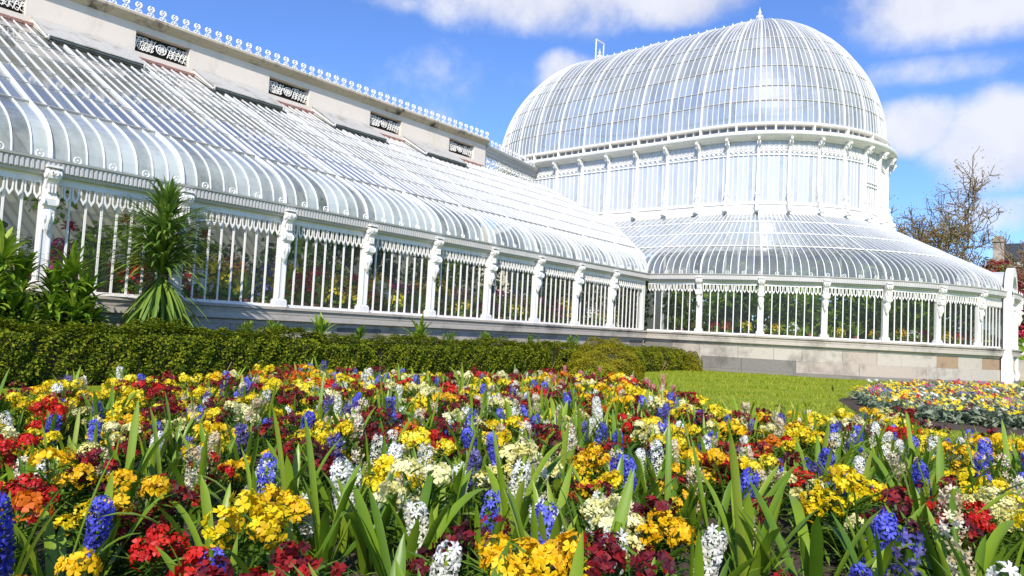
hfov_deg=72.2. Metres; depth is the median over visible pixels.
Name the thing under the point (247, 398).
wallflower
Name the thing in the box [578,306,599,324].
potted flower
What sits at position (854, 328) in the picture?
pot plant
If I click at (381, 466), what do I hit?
wallflower
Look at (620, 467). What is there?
strap leaf clump
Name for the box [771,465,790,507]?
hyacinth
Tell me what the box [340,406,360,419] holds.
hyacinth
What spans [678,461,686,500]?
strap leaf clump
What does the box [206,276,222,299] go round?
potted flower
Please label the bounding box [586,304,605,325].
potted flower
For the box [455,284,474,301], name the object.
potted flower
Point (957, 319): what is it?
glasshouse shrub
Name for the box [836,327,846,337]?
potted flower
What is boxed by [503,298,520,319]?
potted flower
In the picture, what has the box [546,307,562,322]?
potted flower
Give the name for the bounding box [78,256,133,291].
pot plant
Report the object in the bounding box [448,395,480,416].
wallflower
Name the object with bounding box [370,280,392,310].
potted flower
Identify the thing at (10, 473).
hyacinth
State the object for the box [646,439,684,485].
hyacinth
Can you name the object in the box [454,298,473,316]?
potted flower
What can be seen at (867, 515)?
wallflower
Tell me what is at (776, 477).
hyacinth
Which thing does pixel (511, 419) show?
wallflower
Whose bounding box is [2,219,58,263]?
wall shrub
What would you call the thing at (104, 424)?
wallflower
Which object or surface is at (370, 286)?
potted flower
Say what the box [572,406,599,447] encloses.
hyacinth
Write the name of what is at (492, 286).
glasshouse shrub
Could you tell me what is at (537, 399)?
hyacinth
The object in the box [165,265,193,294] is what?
potted flower
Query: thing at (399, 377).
strap leaf clump
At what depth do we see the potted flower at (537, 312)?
19.72 m
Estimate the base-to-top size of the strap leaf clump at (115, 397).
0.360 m
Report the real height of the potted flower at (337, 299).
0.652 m
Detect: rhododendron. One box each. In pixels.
[958,254,1023,332]
[987,291,1023,340]
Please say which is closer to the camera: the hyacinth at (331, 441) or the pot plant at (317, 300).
the hyacinth at (331, 441)
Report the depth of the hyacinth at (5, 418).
3.89 m
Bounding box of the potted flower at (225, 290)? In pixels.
[209,270,239,300]
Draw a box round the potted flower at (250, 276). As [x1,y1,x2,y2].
[238,264,256,282]
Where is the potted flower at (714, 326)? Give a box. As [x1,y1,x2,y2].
[710,322,720,331]
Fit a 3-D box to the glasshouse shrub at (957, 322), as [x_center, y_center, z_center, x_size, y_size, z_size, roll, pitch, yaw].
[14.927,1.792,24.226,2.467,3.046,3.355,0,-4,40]
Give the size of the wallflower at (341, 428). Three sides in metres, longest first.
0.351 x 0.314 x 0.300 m
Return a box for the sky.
[107,0,1023,328]
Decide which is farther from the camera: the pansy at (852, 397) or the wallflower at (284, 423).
the pansy at (852, 397)
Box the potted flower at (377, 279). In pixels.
[372,273,388,295]
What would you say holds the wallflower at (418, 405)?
on the bed soil at (350, 565)
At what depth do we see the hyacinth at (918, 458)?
3.91 m
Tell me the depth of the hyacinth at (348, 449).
3.70 m
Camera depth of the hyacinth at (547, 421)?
4.57 m
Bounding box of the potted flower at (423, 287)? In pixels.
[408,279,425,297]
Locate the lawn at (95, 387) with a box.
[2,369,1023,466]
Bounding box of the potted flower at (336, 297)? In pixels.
[327,288,343,307]
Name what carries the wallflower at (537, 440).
on the bed soil at (350, 565)
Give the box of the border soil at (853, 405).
[839,396,1023,435]
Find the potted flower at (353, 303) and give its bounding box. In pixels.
[343,286,357,308]
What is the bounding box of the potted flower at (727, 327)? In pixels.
[721,321,731,332]
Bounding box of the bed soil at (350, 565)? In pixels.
[1,411,1023,575]
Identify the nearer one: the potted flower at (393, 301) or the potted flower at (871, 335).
the potted flower at (393, 301)
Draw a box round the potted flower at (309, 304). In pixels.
[308,282,321,305]
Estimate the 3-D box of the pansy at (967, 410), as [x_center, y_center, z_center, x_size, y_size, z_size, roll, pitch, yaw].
[6.032,1.690,9.219,0.465,0.349,0.250,1,-4,33]
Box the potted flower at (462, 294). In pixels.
[454,285,470,301]
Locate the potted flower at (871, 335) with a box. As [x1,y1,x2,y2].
[868,330,878,339]
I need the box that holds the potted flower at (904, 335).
[895,328,908,340]
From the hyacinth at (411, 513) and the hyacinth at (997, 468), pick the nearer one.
the hyacinth at (411, 513)
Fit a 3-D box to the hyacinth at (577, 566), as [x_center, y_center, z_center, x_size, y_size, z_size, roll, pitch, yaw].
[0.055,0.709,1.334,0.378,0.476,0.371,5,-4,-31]
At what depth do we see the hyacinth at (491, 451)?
3.75 m
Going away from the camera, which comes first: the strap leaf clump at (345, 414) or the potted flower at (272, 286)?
the strap leaf clump at (345, 414)
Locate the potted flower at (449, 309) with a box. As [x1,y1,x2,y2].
[441,300,457,315]
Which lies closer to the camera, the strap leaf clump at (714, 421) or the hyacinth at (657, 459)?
the hyacinth at (657, 459)
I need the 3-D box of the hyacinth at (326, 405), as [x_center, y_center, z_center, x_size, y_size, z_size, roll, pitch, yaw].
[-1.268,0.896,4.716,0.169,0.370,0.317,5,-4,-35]
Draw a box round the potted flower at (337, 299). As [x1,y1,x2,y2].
[320,284,345,308]
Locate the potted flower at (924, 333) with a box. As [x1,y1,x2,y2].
[917,330,930,342]
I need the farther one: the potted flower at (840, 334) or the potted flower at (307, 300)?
the potted flower at (840, 334)
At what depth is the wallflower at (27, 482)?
2.27 m
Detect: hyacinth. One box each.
[0,409,23,458]
[0,455,42,514]
[0,479,69,575]
[15,486,48,550]
[17,443,91,530]
[42,410,73,446]
[59,400,82,430]
[61,412,72,440]
[70,471,166,575]
[78,416,129,448]
[85,392,111,433]
[93,436,141,484]
[108,362,127,381]
[109,409,198,462]
[138,420,169,477]
[155,534,237,575]
[166,437,236,523]
[169,433,194,476]
[174,419,262,499]
[175,388,192,400]
[177,401,196,431]
[183,405,204,438]
[183,411,204,443]
[185,383,223,415]
[187,448,328,549]
[189,431,278,528]
[199,390,224,412]
[225,419,266,485]
[236,384,256,411]
[237,396,267,441]
[238,410,258,443]
[244,385,287,415]
[251,391,275,425]
[255,410,281,449]
[259,470,278,496]
[280,411,328,447]
[282,393,295,429]
[288,491,332,558]
[295,431,366,507]
[301,392,335,413]
[304,454,371,546]
[309,431,370,463]
[315,394,333,429]
[316,415,330,443]
[322,405,376,460]
[324,389,349,411]
[324,462,366,556]
[326,413,368,471]
[331,397,345,424]
[335,397,376,416]
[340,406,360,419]
[341,401,353,418]
[342,448,381,488]
[343,391,377,417]
[346,397,379,425]
[347,392,370,403]
[349,431,382,470]
[371,367,396,379]
[371,435,476,492]
[376,385,410,433]
[376,436,418,478]
[380,417,411,447]
[382,390,405,426]
[386,474,439,541]
[386,496,450,574]
[387,412,401,426]
[389,396,401,422]
[407,403,434,437]
[412,394,457,427]
[424,412,480,456]
[427,418,477,459]
[429,539,461,575]
[437,431,486,521]
[444,415,482,480]
[446,458,476,525]
[447,407,469,433]
[448,451,487,503]
[453,388,494,419]
[455,409,477,463]
[467,488,509,560]
[477,431,503,474]
[480,408,505,425]
[481,415,560,468]
[487,395,509,418]
[489,398,542,416]
[491,393,504,410]
[495,420,514,466]
[497,455,531,524]
[501,407,520,434]
[501,461,629,573]
[502,432,529,463]
[504,434,562,491]
[508,479,587,536]
[512,386,551,422]
[513,465,557,532]
[516,405,533,418]
[530,411,541,434]
[532,413,569,446]
[532,480,597,571]
[536,460,655,566]
[549,442,561,461]
[551,442,575,498]
[552,470,694,575]
[561,423,590,459]
[563,408,582,428]
[565,423,598,445]
[569,531,583,575]
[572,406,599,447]
[581,431,649,475]
[582,453,648,492]
[583,409,611,450]
[587,415,627,443]
[588,426,607,446]
[592,396,612,425]
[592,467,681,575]
[594,406,611,432]
[595,362,603,376]
[595,454,664,512]
[597,409,646,455]
[617,447,650,498]
[618,411,709,448]
[640,400,670,422]
[642,424,666,485]
[643,439,664,497]
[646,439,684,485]
[656,523,757,575]
[657,374,664,387]
[669,383,680,393]
[673,420,706,446]
[676,455,715,528]
[690,404,715,435]
[692,436,715,469]
[699,434,711,451]
[703,427,725,447]
[705,453,797,542]
[710,436,717,451]
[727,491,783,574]
[735,432,751,452]
[739,417,757,441]
[739,444,780,482]
[746,414,768,434]
[750,469,778,522]
[755,432,782,453]
[760,416,802,457]
[762,461,789,517]
[768,407,802,426]
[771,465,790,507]
[781,420,857,464]
[783,400,803,424]
[791,433,879,507]
[798,457,814,498]
[800,447,854,501]
[801,455,907,509]
[802,411,816,429]
[809,472,869,516]
[821,420,844,435]
[823,481,925,575]
[828,424,844,455]
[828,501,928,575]
[830,511,925,575]
[834,432,870,461]
[839,415,876,461]
[840,421,875,462]
[848,549,883,575]
[850,417,890,448]
[850,452,871,466]
[852,455,874,501]
[859,429,893,465]
[859,431,896,486]
[866,420,890,450]
[870,442,899,481]
[874,442,921,486]
[879,433,932,458]
[880,452,912,491]
[889,553,912,575]
[894,439,905,454]
[894,462,935,502]
[895,444,909,481]
[901,461,1017,569]
[906,450,933,475]
[914,531,1023,575]
[924,432,949,467]
[927,507,1003,575]
[930,443,1023,491]
[931,449,946,481]
[931,450,972,467]
[947,450,989,481]
[961,450,1020,492]
[963,482,1023,551]
[966,474,991,512]
[967,464,1023,539]
[975,437,1018,469]
[977,460,1023,496]
[981,471,1023,507]
[1010,441,1023,476]
[1015,506,1023,559]
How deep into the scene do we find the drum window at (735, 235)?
36.81 m
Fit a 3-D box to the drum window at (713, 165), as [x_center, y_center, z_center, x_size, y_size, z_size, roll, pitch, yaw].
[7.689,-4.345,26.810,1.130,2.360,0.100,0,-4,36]
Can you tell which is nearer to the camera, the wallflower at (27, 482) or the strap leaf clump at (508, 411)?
the wallflower at (27, 482)
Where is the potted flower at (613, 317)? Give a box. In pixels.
[602,309,617,326]
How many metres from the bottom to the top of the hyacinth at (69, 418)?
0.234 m
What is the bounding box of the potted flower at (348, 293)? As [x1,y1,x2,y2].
[341,286,356,308]
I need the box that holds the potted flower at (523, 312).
[508,297,529,320]
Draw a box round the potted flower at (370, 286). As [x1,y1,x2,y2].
[368,281,385,310]
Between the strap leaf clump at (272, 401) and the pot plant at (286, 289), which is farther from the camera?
the pot plant at (286, 289)
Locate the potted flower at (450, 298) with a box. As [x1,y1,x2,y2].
[442,294,460,312]
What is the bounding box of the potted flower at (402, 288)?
[391,280,411,299]
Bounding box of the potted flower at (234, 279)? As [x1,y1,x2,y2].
[218,266,250,300]
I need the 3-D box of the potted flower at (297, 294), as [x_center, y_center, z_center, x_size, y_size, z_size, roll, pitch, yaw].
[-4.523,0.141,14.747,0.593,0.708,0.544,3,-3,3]
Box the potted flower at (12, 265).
[3,246,30,280]
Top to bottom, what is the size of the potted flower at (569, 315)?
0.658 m
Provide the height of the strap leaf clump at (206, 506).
0.335 m
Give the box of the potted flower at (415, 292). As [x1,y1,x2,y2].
[407,283,422,304]
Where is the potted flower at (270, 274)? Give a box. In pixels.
[251,261,274,288]
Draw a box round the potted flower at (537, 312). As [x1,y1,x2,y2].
[527,305,542,320]
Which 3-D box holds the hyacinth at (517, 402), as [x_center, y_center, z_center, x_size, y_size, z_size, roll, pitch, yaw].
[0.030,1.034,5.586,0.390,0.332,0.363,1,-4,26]
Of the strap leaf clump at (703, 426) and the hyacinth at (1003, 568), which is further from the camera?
the strap leaf clump at (703, 426)
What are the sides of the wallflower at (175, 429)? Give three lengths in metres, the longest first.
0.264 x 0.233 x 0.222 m
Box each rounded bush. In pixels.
[566,336,645,380]
[677,351,702,371]
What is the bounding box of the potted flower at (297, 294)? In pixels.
[287,281,306,301]
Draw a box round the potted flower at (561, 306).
[545,301,565,321]
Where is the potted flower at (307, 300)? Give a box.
[285,273,319,306]
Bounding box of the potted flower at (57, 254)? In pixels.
[50,244,78,278]
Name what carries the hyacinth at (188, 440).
on the bed soil at (350, 565)
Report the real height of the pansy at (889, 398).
0.302 m
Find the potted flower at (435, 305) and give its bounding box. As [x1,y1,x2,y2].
[416,294,440,313]
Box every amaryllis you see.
[60,220,78,257]
[113,214,134,293]
[198,230,220,298]
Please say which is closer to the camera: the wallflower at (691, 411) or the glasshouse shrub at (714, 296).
the wallflower at (691, 411)
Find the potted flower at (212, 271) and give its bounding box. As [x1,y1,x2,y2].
[204,253,228,280]
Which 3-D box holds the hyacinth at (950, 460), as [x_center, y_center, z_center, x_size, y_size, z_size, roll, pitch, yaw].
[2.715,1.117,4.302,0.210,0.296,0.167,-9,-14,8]
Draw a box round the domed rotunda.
[477,10,1023,384]
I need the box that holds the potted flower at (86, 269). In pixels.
[74,259,92,284]
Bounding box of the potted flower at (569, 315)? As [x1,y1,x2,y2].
[564,306,578,323]
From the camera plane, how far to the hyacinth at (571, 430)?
4.14 m
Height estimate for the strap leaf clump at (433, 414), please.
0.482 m
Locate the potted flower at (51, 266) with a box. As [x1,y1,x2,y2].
[30,256,62,275]
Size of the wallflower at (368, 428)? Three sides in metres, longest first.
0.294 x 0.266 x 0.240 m
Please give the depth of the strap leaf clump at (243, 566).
1.97 m
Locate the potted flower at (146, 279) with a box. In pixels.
[122,264,152,288]
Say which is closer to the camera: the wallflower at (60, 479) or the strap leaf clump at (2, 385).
the wallflower at (60, 479)
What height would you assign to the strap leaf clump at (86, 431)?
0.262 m
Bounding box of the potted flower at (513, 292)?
[503,289,519,300]
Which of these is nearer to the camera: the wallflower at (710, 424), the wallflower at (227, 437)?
the wallflower at (227, 437)
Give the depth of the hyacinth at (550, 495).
2.33 m
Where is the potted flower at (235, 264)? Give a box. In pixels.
[217,254,250,281]
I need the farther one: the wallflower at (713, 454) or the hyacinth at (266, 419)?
the hyacinth at (266, 419)
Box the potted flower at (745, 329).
[741,321,753,333]
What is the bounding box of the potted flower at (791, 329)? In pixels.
[786,322,799,337]
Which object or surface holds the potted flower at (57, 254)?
on the plant bench
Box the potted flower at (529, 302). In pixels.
[522,297,530,306]
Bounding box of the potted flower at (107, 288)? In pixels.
[91,262,124,292]
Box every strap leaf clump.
[0,368,20,417]
[0,387,21,412]
[0,452,137,575]
[38,425,84,492]
[41,408,98,472]
[52,398,210,522]
[71,411,99,440]
[73,385,119,424]
[80,384,159,423]
[93,407,221,508]
[104,475,272,563]
[141,393,201,467]
[148,398,198,460]
[166,512,340,575]
[180,376,214,388]
[231,382,283,438]
[265,414,395,575]
[266,404,341,535]
[280,466,434,575]
[282,362,308,384]
[284,374,341,419]
[291,533,500,575]
[294,420,324,458]
[335,393,367,425]
[338,376,384,396]
[346,464,522,575]
[377,374,403,406]
[385,364,411,395]
[394,384,443,439]
[395,538,510,575]
[396,389,414,420]
[401,415,481,550]
[420,366,434,384]
[426,457,477,500]
[432,373,446,384]
[441,365,486,386]
[444,404,497,421]
[456,425,567,552]
[460,388,492,420]
[489,397,556,462]
[500,422,577,503]
[506,454,675,523]
[513,381,530,399]
[526,386,554,425]
[538,394,593,441]
[543,398,594,420]
[545,399,588,423]
[558,379,608,416]
[570,554,755,575]
[589,380,618,411]
[591,397,626,439]
[594,391,632,418]
[603,400,654,416]
[607,398,630,428]
[608,399,632,440]
[610,419,712,544]
[626,442,709,498]
[640,384,663,414]
[647,529,729,575]
[661,434,768,574]
[678,415,738,477]
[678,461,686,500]
[686,408,710,449]
[692,414,704,443]
[695,428,817,575]
[701,416,759,443]
[734,479,935,575]
[763,419,817,474]
[794,447,874,547]
[805,408,817,430]
[805,428,904,481]
[841,445,905,481]
[844,438,954,493]
[884,492,1023,575]
[894,407,950,439]
[895,413,968,476]
[896,433,1023,536]
[965,541,1023,575]
[993,420,1017,481]
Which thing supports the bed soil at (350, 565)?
on the lawn at (95, 387)
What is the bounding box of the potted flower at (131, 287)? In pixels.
[114,263,150,294]
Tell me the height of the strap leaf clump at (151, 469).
0.461 m
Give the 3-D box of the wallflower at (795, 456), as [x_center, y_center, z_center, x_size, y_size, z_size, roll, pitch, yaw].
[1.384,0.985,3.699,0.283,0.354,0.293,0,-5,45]
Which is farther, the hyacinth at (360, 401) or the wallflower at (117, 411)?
the hyacinth at (360, 401)
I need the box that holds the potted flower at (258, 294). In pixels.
[248,280,272,302]
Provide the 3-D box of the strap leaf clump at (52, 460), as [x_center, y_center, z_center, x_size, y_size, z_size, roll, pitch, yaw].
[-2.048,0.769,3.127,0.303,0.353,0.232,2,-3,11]
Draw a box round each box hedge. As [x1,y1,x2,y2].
[0,316,323,386]
[315,332,561,374]
[543,340,666,372]
[653,345,688,370]
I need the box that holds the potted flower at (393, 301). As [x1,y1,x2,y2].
[384,289,406,312]
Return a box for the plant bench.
[27,277,494,316]
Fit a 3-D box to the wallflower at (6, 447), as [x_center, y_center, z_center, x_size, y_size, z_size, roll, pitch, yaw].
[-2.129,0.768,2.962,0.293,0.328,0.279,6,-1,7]
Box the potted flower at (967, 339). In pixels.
[961,332,972,344]
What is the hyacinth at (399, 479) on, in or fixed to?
on the bed soil at (350, 565)
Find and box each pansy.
[847,388,862,399]
[852,384,875,394]
[854,392,870,404]
[860,386,876,394]
[867,378,881,384]
[873,395,903,409]
[874,387,891,398]
[876,396,902,415]
[890,395,912,409]
[893,403,919,416]
[898,390,912,399]
[903,395,917,405]
[913,389,931,396]
[917,392,947,401]
[923,396,943,404]
[938,403,963,423]
[951,397,968,402]
[953,403,978,423]
[954,404,991,424]
[956,390,973,397]
[960,393,979,400]
[970,397,991,407]
[975,403,1000,424]
[986,389,1005,394]
[988,408,1013,427]
[991,405,1022,428]
[994,401,1010,413]
[1001,402,1023,425]
[1004,397,1020,405]
[1009,403,1023,410]
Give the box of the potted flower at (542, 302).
[538,296,546,309]
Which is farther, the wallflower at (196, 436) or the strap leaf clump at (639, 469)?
the wallflower at (196, 436)
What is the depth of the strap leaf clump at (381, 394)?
5.95 m
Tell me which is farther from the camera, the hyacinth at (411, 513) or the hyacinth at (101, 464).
the hyacinth at (101, 464)
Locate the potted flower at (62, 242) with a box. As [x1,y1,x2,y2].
[50,237,71,259]
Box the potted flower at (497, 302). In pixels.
[491,293,501,318]
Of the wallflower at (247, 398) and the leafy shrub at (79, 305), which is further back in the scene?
the leafy shrub at (79, 305)
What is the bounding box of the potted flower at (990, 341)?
[984,336,993,345]
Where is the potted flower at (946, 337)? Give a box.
[941,331,952,343]
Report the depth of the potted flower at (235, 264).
14.65 m
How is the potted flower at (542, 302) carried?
on the plant bench
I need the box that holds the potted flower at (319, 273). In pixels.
[307,264,330,294]
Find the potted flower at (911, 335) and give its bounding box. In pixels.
[906,330,920,343]
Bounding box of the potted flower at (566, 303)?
[558,297,571,315]
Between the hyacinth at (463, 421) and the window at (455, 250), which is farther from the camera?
the window at (455, 250)
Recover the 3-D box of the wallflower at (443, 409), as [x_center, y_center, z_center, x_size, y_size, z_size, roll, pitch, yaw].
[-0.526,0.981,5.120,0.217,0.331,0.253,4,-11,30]
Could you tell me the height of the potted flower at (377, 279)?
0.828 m
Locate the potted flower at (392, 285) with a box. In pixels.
[385,281,396,301]
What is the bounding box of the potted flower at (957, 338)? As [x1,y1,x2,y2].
[951,332,963,344]
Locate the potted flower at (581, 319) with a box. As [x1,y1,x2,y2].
[578,308,586,324]
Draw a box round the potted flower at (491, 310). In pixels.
[478,300,498,317]
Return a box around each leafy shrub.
[0,219,52,330]
[19,239,119,331]
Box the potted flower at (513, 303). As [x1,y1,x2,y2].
[502,294,522,317]
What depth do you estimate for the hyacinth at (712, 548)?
2.05 m
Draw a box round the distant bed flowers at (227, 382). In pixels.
[0,355,1023,463]
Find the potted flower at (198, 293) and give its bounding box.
[181,267,213,299]
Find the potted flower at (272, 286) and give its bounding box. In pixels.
[267,276,294,302]
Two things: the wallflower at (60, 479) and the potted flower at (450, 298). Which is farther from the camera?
the potted flower at (450, 298)
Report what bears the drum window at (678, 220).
in the domed rotunda
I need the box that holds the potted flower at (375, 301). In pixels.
[367,288,382,310]
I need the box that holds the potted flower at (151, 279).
[130,257,168,290]
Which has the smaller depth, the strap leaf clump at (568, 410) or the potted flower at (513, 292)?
the strap leaf clump at (568, 410)
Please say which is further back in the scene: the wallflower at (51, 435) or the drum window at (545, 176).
the drum window at (545, 176)
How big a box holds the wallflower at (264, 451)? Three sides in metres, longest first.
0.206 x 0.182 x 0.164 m
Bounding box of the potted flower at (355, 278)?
[343,274,358,294]
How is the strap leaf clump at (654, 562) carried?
on the bed soil at (350, 565)
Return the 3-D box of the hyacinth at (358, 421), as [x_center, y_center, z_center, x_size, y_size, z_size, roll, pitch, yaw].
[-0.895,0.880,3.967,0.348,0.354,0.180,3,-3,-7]
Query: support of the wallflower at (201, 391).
on the bed soil at (350, 565)
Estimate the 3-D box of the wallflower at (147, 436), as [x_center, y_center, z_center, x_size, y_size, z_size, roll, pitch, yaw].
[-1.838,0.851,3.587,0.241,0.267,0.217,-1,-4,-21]
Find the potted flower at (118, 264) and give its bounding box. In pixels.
[108,254,131,278]
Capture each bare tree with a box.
[889,146,1010,327]
[975,232,1023,283]
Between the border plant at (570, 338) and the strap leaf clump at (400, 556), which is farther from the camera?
the border plant at (570, 338)
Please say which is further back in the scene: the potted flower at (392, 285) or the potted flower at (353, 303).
the potted flower at (392, 285)
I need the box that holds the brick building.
[991,236,1023,292]
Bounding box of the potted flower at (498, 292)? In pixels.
[491,289,504,302]
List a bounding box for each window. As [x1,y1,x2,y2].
[0,168,42,289]
[57,179,176,297]
[183,202,280,305]
[287,219,363,311]
[369,234,431,315]
[436,245,487,319]
[491,255,534,322]
[534,166,555,190]
[539,263,575,325]
[558,163,580,203]
[579,270,610,327]
[583,159,606,212]
[609,155,635,211]
[614,276,642,329]
[624,222,642,245]
[637,151,665,209]
[646,220,664,243]
[647,281,696,332]
[667,147,697,207]
[668,219,689,243]
[690,217,714,242]
[700,143,726,204]
[702,281,757,335]
[714,216,739,242]
[728,141,756,202]
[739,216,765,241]
[759,140,788,202]
[764,282,821,338]
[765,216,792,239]
[790,141,817,203]
[793,216,814,238]
[814,219,834,237]
[820,143,842,206]
[829,285,882,341]
[835,219,851,234]
[846,147,863,209]
[867,152,877,213]
[881,159,885,211]
[890,288,936,344]
[943,292,977,346]
[982,296,1003,348]
[983,308,998,338]
[1012,302,1015,348]
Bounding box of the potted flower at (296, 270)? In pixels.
[285,265,305,286]
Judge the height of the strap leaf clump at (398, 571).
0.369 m
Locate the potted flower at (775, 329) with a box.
[769,323,782,334]
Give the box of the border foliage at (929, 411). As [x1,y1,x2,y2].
[852,380,1023,429]
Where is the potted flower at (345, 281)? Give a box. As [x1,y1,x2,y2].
[329,274,352,292]
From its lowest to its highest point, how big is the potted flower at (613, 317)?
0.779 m
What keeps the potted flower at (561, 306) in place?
on the plant bench
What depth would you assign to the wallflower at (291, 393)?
5.42 m
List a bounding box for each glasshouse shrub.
[477,240,526,301]
[508,235,606,324]
[514,249,629,321]
[586,268,685,342]
[660,284,722,333]
[670,246,754,328]
[674,258,750,328]
[702,284,784,360]
[724,260,798,338]
[731,269,840,340]
[754,242,830,334]
[784,300,852,339]
[797,243,876,340]
[831,240,927,325]
[832,290,899,335]
[846,291,924,341]
[848,279,903,324]
[867,255,922,299]
[888,297,948,342]
[896,293,941,320]
[897,294,933,321]
[898,270,929,301]
[902,298,984,344]
[918,304,983,345]
[956,313,1023,359]
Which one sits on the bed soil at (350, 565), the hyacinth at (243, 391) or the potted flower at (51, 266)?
the hyacinth at (243, 391)
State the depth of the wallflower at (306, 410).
4.48 m
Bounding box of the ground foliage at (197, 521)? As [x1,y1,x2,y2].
[2,360,1023,575]
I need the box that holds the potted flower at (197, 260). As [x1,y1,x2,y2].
[183,254,211,278]
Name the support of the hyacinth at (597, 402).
on the bed soil at (350, 565)
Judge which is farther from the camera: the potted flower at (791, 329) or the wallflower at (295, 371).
the potted flower at (791, 329)
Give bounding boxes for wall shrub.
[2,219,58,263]
[23,190,171,279]
[119,232,240,283]
[184,238,294,288]
[260,197,364,297]
[318,215,393,281]
[365,213,438,298]
[402,233,470,301]
[450,219,505,306]
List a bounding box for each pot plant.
[77,238,108,266]
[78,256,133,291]
[79,244,96,274]
[214,269,267,301]
[270,267,302,285]
[272,283,301,298]
[304,287,335,306]
[406,295,415,312]
[407,285,448,313]
[415,292,448,314]
[467,297,480,316]
[468,287,492,302]
[470,299,481,316]
[480,294,522,318]
[538,300,561,321]
[670,313,688,330]
[804,324,815,336]
[844,321,864,338]
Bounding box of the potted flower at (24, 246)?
[12,233,34,257]
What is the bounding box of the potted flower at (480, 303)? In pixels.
[474,302,481,317]
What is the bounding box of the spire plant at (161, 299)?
[93,176,229,334]
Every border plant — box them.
[231,321,253,332]
[262,319,282,335]
[301,312,340,338]
[351,325,368,340]
[399,313,433,344]
[440,332,456,340]
[479,331,487,344]
[526,333,540,343]
[566,334,579,345]
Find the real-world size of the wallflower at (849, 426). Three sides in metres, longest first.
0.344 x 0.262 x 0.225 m
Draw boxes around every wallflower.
[0,425,14,474]
[0,428,24,475]
[0,433,41,503]
[0,472,59,574]
[0,489,60,558]
[1,392,33,432]
[10,393,58,430]
[12,427,63,461]
[17,547,103,575]
[20,387,54,408]
[20,395,77,448]
[20,446,102,541]
[25,391,69,418]
[25,408,79,462]
[26,415,41,423]
[43,397,82,435]
[53,496,109,565]
[57,447,120,531]
[66,440,112,482]
[70,406,91,440]
[71,407,85,432]
[79,415,113,446]
[82,429,105,447]
[85,468,177,575]
[97,388,140,413]
[101,405,130,434]
[101,420,145,477]
[104,431,126,459]
[104,433,141,476]
[104,504,174,575]
[111,399,135,429]
[111,524,189,575]
[113,421,152,459]
[119,413,151,459]
[130,470,211,559]
[132,400,145,412]
[134,428,172,473]
[140,402,185,429]
[142,411,158,444]
[150,399,183,440]
[158,417,192,444]
[162,546,233,575]
[178,436,228,489]
[179,401,187,410]
[179,442,210,478]
[182,450,239,514]
[185,407,227,439]
[187,396,223,414]
[189,554,252,575]
[191,420,212,447]
[192,387,222,406]
[193,421,232,460]
[200,488,297,574]
[202,410,226,421]
[208,397,241,421]
[209,412,236,426]
[212,423,254,476]
[212,456,256,505]
[219,426,245,471]
[221,400,259,449]
[234,391,257,417]
[244,483,313,572]
[245,416,290,465]
[249,538,354,575]
[257,448,272,467]
[258,437,306,490]
[271,384,310,412]
[272,404,292,428]
[275,396,297,427]
[277,436,337,519]
[278,411,317,448]
[281,370,300,381]
[283,411,302,431]
[283,427,315,465]
[290,453,326,495]
[295,408,320,430]
[298,399,317,412]
[301,365,322,378]
[305,393,331,412]
[311,419,358,461]
[324,387,341,398]
[330,413,349,427]
[341,449,352,465]
[350,424,388,467]
[352,421,388,461]
[356,464,402,525]
[361,402,391,431]
[364,454,424,545]
[366,455,459,562]
[384,420,416,448]
[386,412,413,449]
[392,377,415,397]
[398,426,458,492]
[398,443,442,463]
[405,425,431,447]
[406,523,504,575]
[409,402,427,413]
[417,406,441,428]
[427,416,465,464]
[428,429,460,464]
[429,391,461,412]
[431,400,452,429]
[431,436,468,492]
[442,408,475,453]
[443,394,469,418]
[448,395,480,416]
[448,520,491,540]
[450,511,521,575]
[458,531,571,575]
[468,463,516,522]
[475,420,491,453]
[481,415,527,442]
[481,429,514,480]
[481,439,488,471]
[487,397,511,418]
[493,440,566,521]
[506,528,605,575]
[519,423,561,466]
[527,421,545,454]
[538,429,565,458]
[550,446,588,476]
[558,480,611,546]
[559,482,578,517]
[562,415,573,427]
[564,441,610,498]
[566,464,625,540]
[570,528,675,575]
[572,493,645,575]
[579,392,594,411]
[581,412,593,426]
[594,440,625,457]
[606,435,626,455]
[608,435,632,450]
[617,412,641,453]
[627,505,701,575]
[628,419,662,452]
[629,493,696,575]
[631,430,657,449]
[640,415,676,435]
[641,439,665,457]
[645,433,689,464]
[647,474,686,510]
[652,480,698,519]
[661,421,703,463]
[666,408,688,435]
[672,463,687,494]
[675,445,728,515]
[676,427,703,451]
[679,404,709,426]
[686,408,712,442]
[699,452,738,513]
[701,420,714,434]
[704,472,724,509]
[712,424,736,439]
[713,447,765,508]
[715,418,748,443]
[716,440,743,454]
[728,495,785,568]
[738,429,762,455]
[738,453,783,514]
[742,442,779,474]
[752,434,786,482]
[752,441,800,496]
[755,405,784,425]
[758,424,771,436]
[758,428,773,439]
[758,569,794,575]
[760,423,775,435]
[772,471,827,528]
[773,438,802,461]
[775,419,803,430]
[778,485,838,558]
[780,435,804,460]
[780,466,815,517]
[781,430,822,465]
[783,423,824,467]
[801,433,835,457]
[814,463,895,563]
[822,497,853,547]
[832,513,897,575]
[842,419,872,442]
[858,488,978,575]
[858,505,897,561]
[870,484,926,557]
[876,407,892,416]
[879,412,904,425]
[905,441,931,470]
[905,474,974,531]
[918,419,951,443]
[919,508,983,571]
[926,494,1012,574]
[928,440,977,472]
[944,467,996,543]
[960,486,1023,569]
[967,432,1012,462]
[979,477,1023,537]
[987,437,1016,462]
[1004,508,1023,561]
[1007,523,1023,561]
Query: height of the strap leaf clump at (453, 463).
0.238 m
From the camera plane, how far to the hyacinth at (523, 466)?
2.84 m
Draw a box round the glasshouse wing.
[0,0,649,349]
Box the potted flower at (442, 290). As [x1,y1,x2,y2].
[425,277,450,305]

